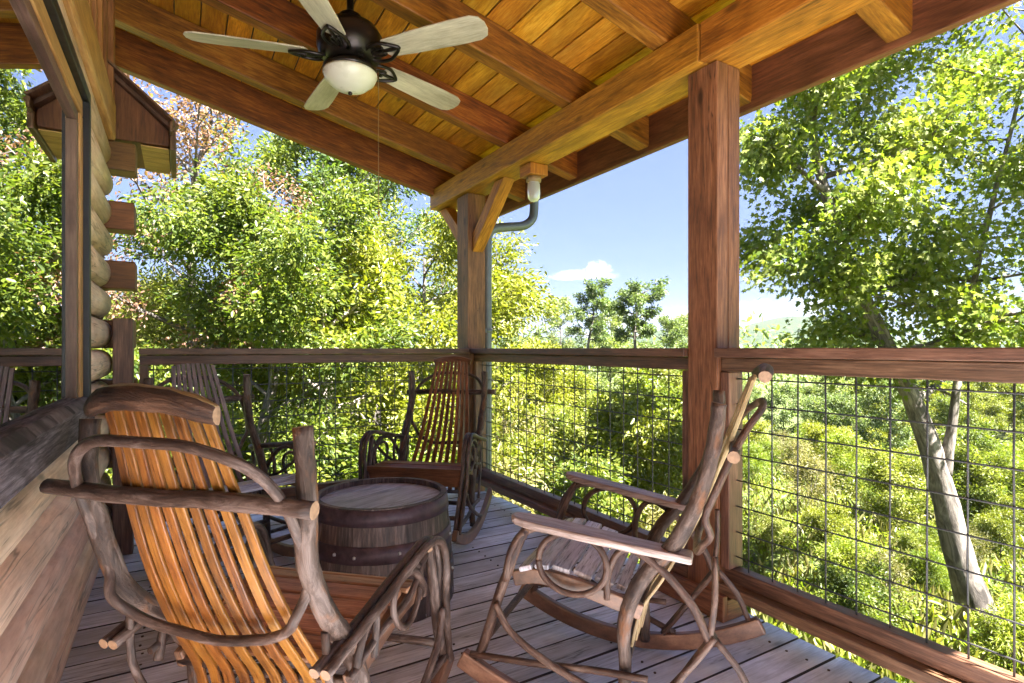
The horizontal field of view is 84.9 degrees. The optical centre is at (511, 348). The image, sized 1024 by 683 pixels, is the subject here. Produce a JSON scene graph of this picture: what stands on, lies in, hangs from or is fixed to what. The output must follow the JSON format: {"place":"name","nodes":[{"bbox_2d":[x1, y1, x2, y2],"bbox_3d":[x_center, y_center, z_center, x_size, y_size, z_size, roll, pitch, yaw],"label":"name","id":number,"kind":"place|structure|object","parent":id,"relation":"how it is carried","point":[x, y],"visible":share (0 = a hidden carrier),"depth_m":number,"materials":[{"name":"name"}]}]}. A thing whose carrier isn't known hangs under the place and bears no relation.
{"place":"outdoors","nodes":[
{"label":"outdoors","id":0,"kind":"place"},
{"bbox_2d":[104,0,1023,346],"label":"sky","id":1,"kind":"structure","parent":0,"point":[630,220],"materials":[{"name":"blue"}]},
{"bbox_2d":[254,366,1023,682],"bbox_3d":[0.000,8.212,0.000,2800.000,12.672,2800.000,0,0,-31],"label":"ground","id":2,"kind":"structure","parent":0,"point":[1001,436],"depth_m":10.78,"materials":[{"name":"green plant"}]},
{"bbox_2d":[0,0,178,682],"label":"log house","id":3,"kind":"structure","parent":2,"relation":"on","point":[84,118],"depth_m":1.72,"materials":[{"name":"brown wood"}]},
{"bbox_2d":[0,0,94,508],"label":"window","id":4,"kind":"structure","parent":3,"relation":"in","point":[45,96],"depth_m":1.59,"materials":[{"name":"brown wood"}]},
{"bbox_2d":[60,487,898,682],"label":"deck floor","id":5,"kind":"structure","parent":3,"relation":"attached to","point":[774,654],"depth_m":2.03,"materials":[{"name":"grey wood"}]},
{"bbox_2d":[112,318,133,554],"bbox_3d":[-2.045,0.457,2.947,0.088,1.233,0.085,0,0,-31],"label":"rail post","id":6,"kind":"object","parent":5,"relation":"on","point":[122,350],"visible":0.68,"depth_m":2.91,"materials":[{"name":"brown wood"}]},
{"bbox_2d":[134,363,315,586],"bbox_3d":[-1.379,0.572,2.736,0.881,0.996,0.601,0,0,37],"label":"rocking chair","id":7,"kind":"object","parent":5,"relation":"on","point":[251,486],"visible":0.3,"depth_m":2.95,"materials":[{"name":"brown wood"}]},
{"bbox_2d":[39,383,454,682],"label":"rocking chair","id":8,"kind":"object","parent":5,"relation":"on","point":[307,609],"visible":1,"depth_m":1.10,"materials":[{"name":"brown wood"}]},
{"bbox_2d":[318,477,453,630],"bbox_3d":[-0.569,0.848,2.445,0.633,0.450,0.630,0,0,36],"label":"half barrel","id":9,"kind":"object","parent":5,"relation":"on","point":[380,526],"visible":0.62,"depth_m":2.21,"materials":[{"name":"brown wood"}]},
{"bbox_2d":[358,356,495,544],"bbox_3d":[-0.464,0.558,3.256,0.624,1.026,0.881,0,0,11],"label":"rocking chair","id":10,"kind":"object","parent":5,"relation":"on","point":[450,475],"visible":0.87,"depth_m":3.38,"materials":[{"name":"brown wood"}]},
{"bbox_2d":[440,177,514,491],"bbox_3d":[-0.302,-0.043,4.256,0.146,2.233,1.086,0,0,-31],"label":"porch post","id":11,"kind":"object","parent":5,"relation":"on","point":[471,221],"visible":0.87,"depth_m":4.19,"materials":[{"name":"brown wood"}]},
{"bbox_2d":[139,348,469,521],"bbox_3d":[-1.213,0.486,3.668,2.045,0.981,0.152,0,0,-31],"label":"porch railing","id":12,"kind":"object","parent":11,"relation":"attached to","point":[165,356],"visible":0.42,"depth_m":3.57,"materials":[{"name":"brown wood"}]},
{"bbox_2d":[457,363,773,682],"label":"rocking chair","id":13,"kind":"object","parent":5,"relation":"on","point":[694,502],"visible":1,"depth_m":1.61,"materials":[{"name":"brown wood"}]},
{"bbox_2d":[658,60,745,622],"bbox_3d":[0.784,-0.043,2.418,0.170,2.233,0.440,0,0,-31],"label":"porch post","id":14,"kind":"object","parent":5,"relation":"on","point":[713,205],"visible":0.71,"depth_m":2.29,"materials":[{"name":"brown wood"}]},
{"bbox_2d":[470,348,687,577],"bbox_3d":[0.268,0.486,3.285,0.152,0.981,2.046,0,0,-31],"label":"porch railing","id":15,"kind":"object","parent":14,"relation":"attached to","point":[538,499],"visible":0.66,"depth_m":3.10,"materials":[{"name":"brown wood"}]},
{"bbox_2d":[714,347,1023,682],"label":"porch railing","id":16,"kind":"object","parent":14,"relation":"attached to","point":[908,655],"visible":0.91,"depth_m":1.78,"materials":[{"name":"brown wood"}]},
{"bbox_2d":[115,0,1021,216],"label":"porch roof","id":17,"kind":"structure","parent":3,"relation":"attached to","point":[570,93],"depth_m":3.04,"materials":[{"name":"brown wood"}]},
{"bbox_2d":[183,0,487,216],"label":"ceiling fan","id":18,"kind":"object","parent":17,"relation":"hanging from","point":[353,47],"visible":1,"depth_m":2.50,"materials":[{"name":"beige wood"}]},
{"bbox_2d":[485,201,538,491],"bbox_3d":[-0.008,1.005,4.413,0.508,4.541,0.100,0,0,-31],"label":"downspout","id":19,"kind":"object","parent":17,"relation":"attached to","point":[529,221],"visible":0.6,"depth_m":4.28,"materials":[{"name":"grey paint"}]},
{"bbox_2d":[520,162,547,201],"bbox_3d":[0.138,-1.046,3.552,0.130,0.227,0.130,0,0,-31],"label":"jar lamp","id":20,"kind":"object","parent":17,"relation":"hanging from","point":[533,174],"visible":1,"depth_m":3.52,"materials":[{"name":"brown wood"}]},
{"bbox_2d":[91,264,248,480],"bbox_3d":[-7.068,1.137,10.338,4.948,5.764,4.926,0,0,-31],"label":"leafy tree","id":21,"kind":"object","parent":2,"relation":"on","point":[155,286],"visible":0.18,"depth_m":10.13,"materials":[{"name":"green plant"}]},
{"bbox_2d":[147,327,259,415],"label":"sapling","id":22,"kind":"object","parent":2,"relation":"on","point":[206,372],"visible":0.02,"depth_m":13.79,"materials":[{"name":"green plant"}]},
{"bbox_2d":[104,73,318,436],"bbox_3d":[-5.524,-0.906,10.093,5.002,9.944,5.489,0,0,-31],"label":"autumn tree","id":23,"kind":"object","parent":2,"relation":"on","point":[198,115],"visible":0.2,"depth_m":9.60,"materials":[{"name":"green plant"}]},
{"bbox_2d":[98,156,436,487],"bbox_3d":[-3.712,0.533,9.114,5.265,6.825,5.702,0,0,-31],"label":"broadleaf tree","id":24,"kind":"object","parent":2,"relation":"on","point":[226,215],"visible":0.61,"depth_m":8.14,"materials":[{"name":"green plant"}]},
{"bbox_2d":[148,113,402,428],"bbox_3d":[-5.762,-0.959,14.648,6.295,10.347,6.082,0,0,-16],"label":"leafy tree","id":25,"kind":"object","parent":2,"relation":"on","point":[277,147],"visible":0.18,"depth_m":13.95,"materials":[{"name":"green plant"}]},
{"bbox_2d":[270,424,375,472],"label":"bush","id":26,"kind":"object","parent":2,"relation":"on","point":[347,445],"visible":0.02,"depth_m":11.35,"materials":[{"name":"green plant"}]},
{"bbox_2d":[218,232,428,472],"bbox_3d":[-3.394,1.016,9.675,3.503,6.013,2.990,0,0,26],"label":"pale trunk tree","id":27,"kind":"object","parent":2,"relation":"on","point":[352,263],"visible":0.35,"depth_m":9.50,"materials":[{"name":"green plant"}]},
{"bbox_2d":[242,150,456,426],"bbox_3d":[-4.028,-1.360,15.407,6.407,11.128,6.406,0,0,-31],"label":"dark tree","id":28,"kind":"object","parent":2,"relation":"on","point":[417,230],"visible":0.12,"depth_m":15.10,"materials":[{"name":"green plant"}]},
{"bbox_2d":[210,195,569,460],"bbox_3d":[-1.982,0.486,11.787,6.177,7.485,6.226,0,0,24],"label":"lime tree","id":29,"kind":"object","parent":2,"relation":"on","point":[445,249],"visible":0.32,"depth_m":10.76,"materials":[{"name":"green plant"}]},
{"bbox_2d":[338,427,456,479],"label":"bush","id":30,"kind":"object","parent":2,"relation":"on","point":[382,456],"visible":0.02,"depth_m":8.33,"materials":[{"name":"green plant"}]},
{"bbox_2d":[371,378,502,461],"bbox_3d":[-1.311,2.284,10.355,3.278,3.636,3.200,0,0,11],"label":"bush","id":31,"kind":"object","parent":2,"relation":"on","point":[419,401],"visible":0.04,"depth_m":9.65,"materials":[{"name":"green plant"}]},
{"bbox_2d":[423,423,513,471],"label":"bush","id":32,"kind":"object","parent":2,"relation":"on","point":[494,444],"visible":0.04,"depth_m":9.02,"materials":[{"name":"green plant"}]},
{"bbox_2d":[430,261,531,445],"bbox_3d":[-0.723,0.785,14.973,2.997,6.634,3.208,0,0,6],"label":"lime tree","id":33,"kind":"object","parent":2,"relation":"on","point":[510,334],"visible":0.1,"depth_m":15.03,"materials":[{"name":"green plant"}]},
{"bbox_2d":[415,440,560,513],"bbox_3d":[-0.332,2.366,6.584,2.557,2.650,2.151,0,0,-6],"label":"bush","id":34,"kind":"object","parent":2,"relation":"on","point":[506,467],"visible":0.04,"depth_m":6.72,"materials":[{"name":"green plant"}]},
{"bbox_2d":[492,380,557,459],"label":"bush","id":35,"kind":"object","parent":2,"relation":"on","point":[514,423],"visible":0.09,"depth_m":11.82,"materials":[{"name":"green plant"}]},
{"bbox_2d":[492,335,559,411],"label":"sapling","id":36,"kind":"object","parent":2,"relation":"on","point":[529,340],"visible":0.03,"depth_m":21.85,"materials":[{"name":"green plant"}]},
{"bbox_2d":[493,272,559,373],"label":"tree","id":37,"kind":"object","parent":2,"relation":"on","point":[538,332],"visible":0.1,"depth_m":30.55,"materials":[{"name":"green plant"}]},
{"bbox_2d":[492,427,590,514],"bbox_3d":[0.115,2.454,8.173,2.202,2.614,2.194,0,0,29],"label":"bush","id":38,"kind":"object","parent":2,"relation":"on","point":[530,451],"visible":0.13,"depth_m":8.11,"materials":[{"name":"green plant"}]},
{"bbox_2d":[502,337,583,457],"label":"sapling","id":39,"kind":"object","parent":2,"relation":"on","point":[559,382],"visible":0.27,"depth_m":18.74,"materials":[{"name":"green plant"}]},
{"bbox_2d":[527,397,590,465],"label":"bush","id":40,"kind":"object","parent":2,"relation":"on","point":[560,402],"visible":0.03,"depth_m":15.69,"materials":[{"name":"green plant"}]},
{"bbox_2d":[543,295,583,347],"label":"distant tree","id":41,"kind":"object","parent":2,"relation":"on","point":[566,312],"visible":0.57,"depth_m":35.57,"materials":[{"name":"green plant"}]},
{"bbox_2d":[528,388,605,489],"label":"bush","id":42,"kind":"object","parent":2,"relation":"on","point":[569,415],"visible":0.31,"depth_m":13.36,"materials":[{"name":"green plant"}]},
{"bbox_2d":[542,365,608,409],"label":"sapling","id":43,"kind":"object","parent":2,"relation":"on","point":[590,382],"visible":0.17,"depth_m":19.34,"materials":[{"name":"green plant"}]},
{"bbox_2d":[507,443,664,560],"bbox_3d":[0.896,2.348,7.047,2.026,2.554,2.140,0,0,-17],"label":"bush","id":44,"kind":"object","parent":2,"relation":"on","point":[562,484],"visible":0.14,"depth_m":6.75,"materials":[{"name":"green plant"}]},
{"bbox_2d":[564,276,615,372],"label":"slender pine","id":45,"kind":"object","parent":2,"relation":"on","point":[592,293],"visible":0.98,"depth_m":24.93,"materials":[{"name":"green plant"}]},
{"bbox_2d":[569,367,615,402],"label":"sapling","id":46,"kind":"object","parent":2,"relation":"on","point":[605,385],"visible":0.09,"depth_m":20.77,"materials":[{"name":"green plant"}]},
{"bbox_2d":[574,328,642,399],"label":"sapling","id":47,"kind":"object","parent":2,"relation":"on","point":[609,343],"visible":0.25,"depth_m":26.30,"materials":[{"name":"green plant"}]},
{"bbox_2d":[587,298,630,379],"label":"distant tree","id":48,"kind":"object","parent":2,"relation":"on","point":[615,321],"visible":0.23,"depth_m":33.66,"materials":[{"name":"green plant"}]},
{"bbox_2d":[543,382,681,536],"bbox_3d":[1.740,2.199,8.712,2.758,3.334,2.631,0,0,-3],"label":"bush","id":49,"kind":"object","parent":2,"relation":"on","point":[644,430],"visible":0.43,"depth_m":8.33,"materials":[{"name":"green plant"}]},
{"bbox_2d":[591,367,681,514],"bbox_3d":[3.345,1.955,12.419,3.200,3.634,3.064,0,0,-42],"label":"bush","id":50,"kind":"object","parent":2,"relation":"on","point":[676,404],"visible":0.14,"depth_m":12.05,"materials":[{"name":"green plant"}]},
{"bbox_2d":[605,276,670,377],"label":"slender pine","id":51,"kind":"object","parent":2,"relation":"on","point":[636,297],"visible":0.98,"depth_m":20.88,"materials":[{"name":"green plant"}]},
{"bbox_2d":[610,490,681,563],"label":"bush","id":52,"kind":"object","parent":2,"relation":"on","point":[656,516],"visible":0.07,"depth_m":6.50,"materials":[{"name":"green plant"}]},
{"bbox_2d":[638,313,687,383],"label":"distant tree","id":53,"kind":"object","parent":2,"relation":"on","point":[675,332],"visible":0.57,"depth_m":29.57,"materials":[{"name":"green plant"}]},
{"bbox_2d":[649,368,682,397],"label":"sapling","id":54,"kind":"object","parent":2,"relation":"on","point":[674,379],"visible":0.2,"depth_m":18.68,"materials":[{"name":"green plant"}]},
{"bbox_2d":[670,312,687,347],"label":"distant tree","id":55,"kind":"object","parent":2,"relation":"on","point":[683,318],"visible":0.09,"depth_m":37.60,"materials":[{"name":"green plant"}]},
{"bbox_2d":[410,303,1018,392],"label":"woods","id":56,"kind":"object","parent":2,"relation":"on","point":[805,378],"visible":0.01,"depth_m":49.88,"materials":[{"name":"green plant"}]},
{"bbox_2d":[743,384,763,419],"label":"sapling","id":57,"kind":"object","parent":2,"relation":"on","point":[755,396],"visible":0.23,"depth_m":35.08,"materials":[{"name":"green plant"}]},
{"bbox_2d":[743,416,773,465],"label":"bush","id":58,"kind":"object","parent":2,"relation":"on","point":[757,437],"visible":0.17,"depth_m":19.03,"materials":[{"name":"green plant"}]},
{"bbox_2d":[743,440,774,489],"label":"bush","id":59,"kind":"object","parent":2,"relation":"on","point":[760,467],"visible":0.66,"depth_m":15.54,"materials":[{"name":"green plant"}]},
{"bbox_2d":[753,437,788,475],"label":"bush","id":60,"kind":"object","parent":2,"relation":"on","point":[767,446],"visible":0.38,"depth_m":18.38,"materials":[{"name":"green plant"}]},
{"bbox_2d":[745,508,798,553],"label":"bush","id":61,"kind":"object","parent":2,"relation":"on","point":[765,522],"visible":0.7,"depth_m":10.24,"materials":[{"name":"green plant"}]},
{"bbox_2d":[536,465,1023,682],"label":"undergrowth","id":62,"kind":"object","parent":2,"relation":"on","point":[945,641],"visible":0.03,"depth_m":9.19,"materials":[{"name":"green plant"}]},
{"bbox_2d":[770,429,791,459],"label":"bush","id":63,"kind":"object","parent":2,"relation":"on","point":[784,433],"visible":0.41,"depth_m":22.76,"materials":[{"name":"green plant"}]},
{"bbox_2d":[759,382,809,457],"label":"bush","id":64,"kind":"object","parent":2,"relation":"on","point":[779,396],"visible":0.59,"depth_m":23.78,"materials":[{"name":"green plant"}]},
{"bbox_2d":[773,434,821,480],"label":"bush","id":65,"kind":"object","parent":2,"relation":"on","point":[794,447],"visible":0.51,"depth_m":16.72,"materials":[{"name":"green plant"}]},
{"bbox_2d":[799,384,817,421],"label":"sapling","id":66,"kind":"object","parent":2,"relation":"on","point":[808,390],"visible":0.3,"depth_m":33.13,"materials":[{"name":"green plant"}]},
{"bbox_2d":[787,421,834,466],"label":"bush","id":67,"kind":"object","parent":2,"relation":"on","point":[801,435],"visible":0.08,"depth_m":20.89,"materials":[{"name":"green plant"}]},
{"bbox_2d":[778,445,844,520],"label":"bush","id":68,"kind":"object","parent":2,"relation":"on","point":[816,464],"visible":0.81,"depth_m":12.34,"materials":[{"name":"green plant"}]},
{"bbox_2d":[783,419,858,476],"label":"bush","id":69,"kind":"object","parent":2,"relation":"on","point":[815,431],"visible":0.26,"depth_m":18.17,"materials":[{"name":"green plant"}]},
{"bbox_2d":[620,463,1023,682],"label":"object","id":70,"kind":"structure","parent":2,"relation":"on","point":[944,626],"depth_m":9.12,"materials":[{"name":"green plant"}]},
{"bbox_2d":[795,392,849,430],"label":"sapling","id":71,"kind":"object","parent":2,"relation":"on","point":[805,406],"visible":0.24,"depth_m":22.76,"materials":[{"name":"green plant"}]},
{"bbox_2d":[807,375,854,428],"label":"sapling","id":72,"kind":"object","parent":2,"relation":"on","point":[820,391],"visible":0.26,"depth_m":24.86,"materials":[{"name":"green plant"}]},
{"bbox_2d":[799,501,880,544],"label":"bush","id":73,"kind":"object","parent":2,"relation":"on","point":[836,519],"visible":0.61,"depth_m":10.03,"materials":[{"name":"green plant"}]},
{"bbox_2d":[807,391,873,443],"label":"bush","id":74,"kind":"object","parent":2,"relation":"on","point":[848,401],"visible":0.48,"depth_m":21.54,"materials":[{"name":"green plant"}]},
{"bbox_2d":[816,427,873,492],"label":"bush","id":75,"kind":"object","parent":2,"relation":"on","point":[838,453],"visible":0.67,"depth_m":15.20,"materials":[{"name":"green plant"}]},
{"bbox_2d":[807,533,882,592],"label":"bush","id":76,"kind":"object","parent":2,"relation":"on","point":[842,553],"visible":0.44,"depth_m":8.56,"materials":[{"name":"green plant"}]},
{"bbox_2d":[806,554,920,627],"bbox_3d":[4.109,3.070,6.746,1.193,1.198,1.105,0,0,-19],"label":"bush","id":77,"kind":"object","parent":2,"relation":"on","point":[867,586],"visible":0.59,"depth_m":6.62,"materials":[{"name":"green plant"}]},
{"bbox_2d":[845,377,887,450],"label":"sapling","id":78,"kind":"object","parent":2,"relation":"on","point":[858,387],"visible":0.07,"depth_m":24.35,"materials":[{"name":"green plant"}]},
{"bbox_2d":[857,426,903,457],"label":"bush","id":79,"kind":"object","parent":2,"relation":"on","point":[883,433],"visible":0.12,"depth_m":20.80,"materials":[{"name":"green plant"}]},
{"bbox_2d":[739,0,1023,636],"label":"maple tree","id":80,"kind":"object","parent":2,"relation":"on","point":[854,216],"visible":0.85,"depth_m":6.62,"materials":[{"name":"green plant"}]},
{"bbox_2d":[850,379,913,453],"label":"sapling","id":81,"kind":"object","parent":2,"relation":"on","point":[904,436],"visible":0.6,"depth_m":18.81,"materials":[{"name":"green plant"}]},
{"bbox_2d":[840,438,933,540],"bbox_3d":[7.794,2.841,11.312,1.781,2.071,1.644,0,0,-24],"label":"bush","id":82,"kind":"object","parent":2,"relation":"on","point":[905,504],"visible":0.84,"depth_m":11.17,"materials":[{"name":"green plant"}]},
{"bbox_2d":[857,547,916,613],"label":"bush","id":83,"kind":"object","parent":2,"relation":"on","point":[897,566],"visible":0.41,"depth_m":7.72,"materials":[{"name":"green plant"}]},
{"bbox_2d":[847,463,933,522],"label":"bush","id":84,"kind":"object","parent":2,"relation":"on","point":[858,475],"visible":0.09,"depth_m":13.05,"materials":[{"name":"green plant"}]},
{"bbox_2d":[882,404,917,454],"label":"sapling","id":85,"kind":"object","parent":2,"relation":"on","point":[907,423],"visible":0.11,"depth_m":20.97,"materials":[{"name":"green plant"}]},
{"bbox_2d":[888,528,936,571],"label":"bush","id":86,"kind":"object","parent":2,"relation":"on","point":[907,539],"visible":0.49,"depth_m":9.60,"materials":[{"name":"green plant"}]},
{"bbox_2d":[911,520,941,553],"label":"bush","id":87,"kind":"object","parent":2,"relation":"on","point":[933,532],"visible":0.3,"depth_m":9.77,"materials":[{"name":"green plant"}]},
{"bbox_2d":[905,547,951,591],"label":"bush","id":88,"kind":"object","parent":2,"relation":"on","point":[935,568],"visible":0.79,"depth_m":8.88,"materials":[{"name":"green plant"}]},
{"bbox_2d":[923,381,959,423],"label":"sapling","id":89,"kind":"object","parent":2,"relation":"on","point":[932,395],"visible":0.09,"depth_m":24.44,"materials":[{"name":"green plant"}]},
{"bbox_2d":[903,451,984,519],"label":"bush","id":90,"kind":"object","parent":2,"relation":"on","point":[956,476],"visible":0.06,"depth_m":12.55,"materials":[{"name":"green plant"}]},
{"bbox_2d":[929,393,979,433],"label":"sapling","id":91,"kind":"object","parent":2,"relation":"on","point":[942,403],"visible":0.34,"depth_m":21.18,"materials":[{"name":"green plant"}]},
{"bbox_2d":[937,382,990,429],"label":"sapling","id":92,"kind":"object","parent":2,"relation":"on","point":[972,397],"visible":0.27,"depth_m":21.90,"materials":[{"name":"green plant"}]},
{"bbox_2d":[940,522,995,564],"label":"bush","id":93,"kind":"object","parent":2,"relation":"on","point":[979,557],"visible":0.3,"depth_m":9.23,"materials":[{"name":"green plant"}]},
{"bbox_2d":[935,416,1010,492],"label":"bush","id":94,"kind":"object","parent":2,"relation":"on","point":[987,441],"visible":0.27,"depth_m":14.24,"materials":[{"name":"green plant"}]},
{"bbox_2d":[963,389,1009,431],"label":"sapling","id":95,"kind":"object","parent":2,"relation":"on","point":[988,397],"visible":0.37,"depth_m":23.18,"materials":[{"name":"green plant"}]},
{"bbox_2d":[953,435,1023,523],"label":"bush","id":96,"kind":"object","parent":2,"relation":"on","point":[991,481],"visible":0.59,"depth_m":12.35,"materials":[{"name":"green plant"}]},
{"bbox_2d":[964,588,1023,674],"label":"bush","id":97,"kind":"object","parent":2,"relation":"on","point":[1006,636],"visible":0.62,"depth_m":5.64,"materials":[{"name":"green plant"}]},
{"bbox_2d":[969,507,1023,567],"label":"bush","id":98,"kind":"object","parent":2,"relation":"on","point":[998,516],"visible":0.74,"depth_m":9.70,"materials":[{"name":"green plant"}]},
{"bbox_2d":[970,382,1022,434],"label":"sapling","id":99,"kind":"object","parent":2,"relation":"on","point":[990,386],"visible":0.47,"depth_m":23.72,"materials":[{"name":"green plant"}]},
{"bbox_2d":[978,442,1023,504],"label":"bush","id":100,"kind":"object","parent":2,"relation":"on","point":[1008,449],"visible":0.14,"depth_m":13.37,"materials":[{"name":"green plant"}]},
{"bbox_2d":[992,489,1023,546],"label":"bush","id":101,"kind":"object","parent":2,"relation":"on","point":[1019,500],"visible":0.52,"depth_m":10.67,"materials":[{"name":"green plant"}]},
{"bbox_2d":[1000,384,1023,431],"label":"sapling","id":102,"kind":"object","parent":2,"relation":"on","point":[1019,398],"visible":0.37,"depth_m":27.10,"materials":[{"name":"green plant"}]},
{"bbox_2d":[1004,459,1023,526],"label":"bush","id":103,"kind":"object","parent":2,"relation":"on","point":[1020,474],"visible":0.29,"depth_m":12.01,"materials":[{"name":"green plant"}]},
{"bbox_2d":[1010,438,1023,457],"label":"bush","id":104,"kind":"object","parent":2,"relation":"on","point":[1018,446],"visible":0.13,"depth_m":15.82,"materials":[{"name":"green plant"}]},
{"bbox_2d":[1010,421,1023,446],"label":"bush","id":105,"kind":"object","parent":2,"relation":"on","point":[1021,437],"visible":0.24,"depth_m":17.21,"materials":[{"name":"green plant"}]},
{"bbox_2d":[1012,387,1023,423],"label":"sapling","id":106,"kind":"object","parent":2,"relation":"on","point":[1019,405],"visible":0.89,"depth_m":24.12,"materials":[{"name":"green plant"}]},
{"bbox_2d":[402,316,1005,361],"bbox_3d":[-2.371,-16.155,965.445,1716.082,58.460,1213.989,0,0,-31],"label":"hills","id":107,"kind":"structure","parent":0,"point":[796,323],"depth_m":690.96,"materials":[{"name":"green plant"}]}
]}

